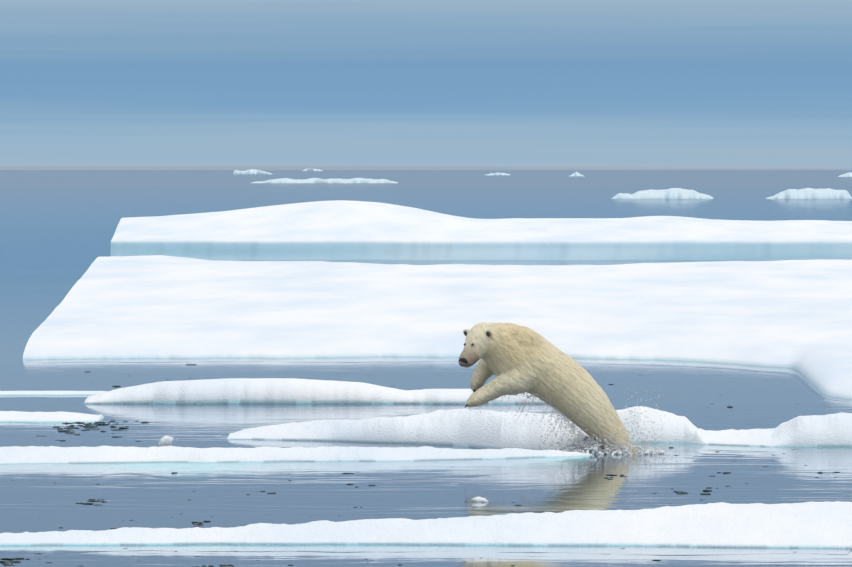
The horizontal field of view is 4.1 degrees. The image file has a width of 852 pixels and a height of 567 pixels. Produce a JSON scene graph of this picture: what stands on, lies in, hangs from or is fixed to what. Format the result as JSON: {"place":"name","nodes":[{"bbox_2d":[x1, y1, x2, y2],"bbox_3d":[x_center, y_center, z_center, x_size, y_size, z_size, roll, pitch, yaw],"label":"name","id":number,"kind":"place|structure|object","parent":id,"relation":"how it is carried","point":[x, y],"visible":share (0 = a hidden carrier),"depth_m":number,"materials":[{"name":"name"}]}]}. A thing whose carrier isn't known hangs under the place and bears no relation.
{"place":"outdoors","nodes":[
{"label":"outdoors","id":0,"kind":"place"},
{"bbox_2d":[0,170,851,566],"bbox_3d":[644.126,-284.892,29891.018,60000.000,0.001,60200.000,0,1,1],"label":"sea water","id":1,"kind":"structure","parent":0,"point":[58,230],"depth_m":159.18,"materials":[{"name":"blue liquid"}]},
{"bbox_2d":[0,411,103,422],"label":"floe","id":2,"kind":"object","parent":1,"relation":"in","point":[40,417],"visible":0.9,"depth_m":149.80,"materials":[{"name":"white ice"}]},
{"bbox_2d":[0,391,107,394],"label":"ice floe","id":3,"kind":"object","parent":1,"relation":"on","point":[49,392],"visible":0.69,"depth_m":167.45,"materials":[{"name":"white ice"}]},
{"bbox_2d":[233,169,270,173],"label":"iceberg","id":4,"kind":"object","parent":1,"relation":"on","point":[252,171],"visible":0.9,"depth_m":7997.07,"materials":[{"name":"white ice"}]},
{"bbox_2d":[0,446,592,463],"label":"floe","id":5,"kind":"object","parent":1,"relation":"on","point":[56,454],"visible":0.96,"depth_m":129.08,"materials":[{"name":"white ice"}]},
{"bbox_2d":[0,454,601,480],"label":"submerged ice edge","id":6,"kind":"object","parent":1,"relation":"on","point":[398,470],"visible":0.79,"depth_m":126.06,"materials":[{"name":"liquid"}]},
{"bbox_2d":[303,168,322,170],"bbox_3d":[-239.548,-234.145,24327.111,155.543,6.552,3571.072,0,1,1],"label":"iceberg","id":7,"kind":"object","parent":1,"relation":"on","point":[310,169],"visible":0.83,"depth_m":23186.59,"materials":[{"name":"white ice"}]},
{"bbox_2d":[84,378,546,403],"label":"ice floe","id":8,"kind":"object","parent":1,"relation":"on","point":[259,391],"depth_m":161.11,"materials":[{"name":"white ice"}]},
{"bbox_2d":[158,436,487,501],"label":"ice chunks","id":9,"kind":"object","parent":1,"relation":"on","point":[166,440],"visible":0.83,"depth_m":137.37,"materials":[{"name":"white ice"}]},
{"bbox_2d":[251,178,397,182],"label":"iceberg","id":10,"kind":"object","parent":1,"relation":"on","point":[319,180],"visible":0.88,"depth_m":2746.88,"materials":[{"name":"white ice"}]},
{"bbox_2d":[0,364,835,566],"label":"seaweed","id":11,"kind":"object","parent":1,"relation":"on","point":[5,561],"visible":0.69,"depth_m":119.35,"materials":[{"name":"black plant"}]},
{"bbox_2d":[0,544,850,555],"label":"submerged ice edge","id":12,"kind":"object","parent":1,"relation":"on","point":[605,550],"visible":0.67,"depth_m":99.21,"materials":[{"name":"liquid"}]},
{"bbox_2d":[0,501,851,548],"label":"ice floe","id":13,"kind":"object","parent":1,"relation":"on","point":[824,524],"visible":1,"depth_m":100.81,"materials":[{"name":"white ice"}]},
{"bbox_2d":[20,356,851,401],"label":"submerged ice edge","id":14,"kind":"object","parent":1,"relation":"on","point":[797,374],"visible":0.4,"depth_m":196.37,"materials":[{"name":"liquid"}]},
{"bbox_2d":[23,255,851,399],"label":"floe","id":15,"kind":"object","parent":1,"relation":"on","point":[795,314],"visible":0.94,"depth_m":242.28,"materials":[{"name":"white ice"}]},
{"bbox_2d":[110,200,851,259],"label":"floe","id":16,"kind":"object","parent":1,"relation":"on","point":[340,230],"visible":0.96,"depth_m":430.47,"materials":[{"name":"white ice"}]},
{"bbox_2d":[486,173,509,174],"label":"iceberg","id":17,"kind":"object","parent":1,"relation":"on","point":[498,174],"visible":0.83,"depth_m":6435.92,"materials":[{"name":"white ice"}]},
{"bbox_2d":[227,406,851,453],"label":"ice floe","id":18,"kind":"object","parent":1,"relation":"on","point":[455,427],"visible":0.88,"depth_m":137.18,"materials":[{"name":"white ice"}]},
{"bbox_2d":[459,322,637,453],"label":"polar bear","id":19,"kind":"object","parent":1,"relation":"in","point":[516,359],"visible":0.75,"depth_m":132.48},
{"bbox_2d":[570,172,582,175],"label":"iceberg","id":20,"kind":"object","parent":1,"relation":"on","point":[576,174],"visible":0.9,"depth_m":5461.14,"materials":[{"name":"white ice"}]},
{"bbox_2d":[468,389,692,454],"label":"water spray","id":21,"kind":"object","parent":1,"relation":"on","point":[572,426],"visible":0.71,"depth_m":132.57,"materials":[{"name":"white liquid"}]},
{"bbox_2d":[553,436,671,454],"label":"splash foam","id":22,"kind":"object","parent":1,"relation":"on","point":[648,451],"visible":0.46,"depth_m":132.50,"materials":[{"name":"white"}]},
{"bbox_2d":[611,188,713,198],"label":"iceberg","id":23,"kind":"object","parent":1,"relation":"on","point":[675,193],"visible":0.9,"depth_m":1293.57,"materials":[{"name":"white ice"}]},
{"bbox_2d":[632,443,851,451],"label":"submerged ice edge","id":24,"kind":"object","parent":1,"relation":"on","point":[727,447],"visible":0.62,"depth_m":135.21,"materials":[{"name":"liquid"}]},
{"bbox_2d":[766,188,851,198],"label":"iceberg","id":25,"kind":"object","parent":1,"relation":"on","point":[812,193],"visible":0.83,"depth_m":1290.92,"materials":[{"name":"white ice"}]},
{"bbox_2d":[838,172,851,176],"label":"iceberg","id":26,"kind":"object","parent":1,"relation":"on","point":[849,174],"visible":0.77,"depth_m":5090.03,"materials":[{"name":"white ice"}]},
{"bbox_2d":[0,0,851,169],"label":"sky","id":27,"kind":"structure","parent":0,"point":[85,84],"materials":[{"name":"blue"}]}
]}

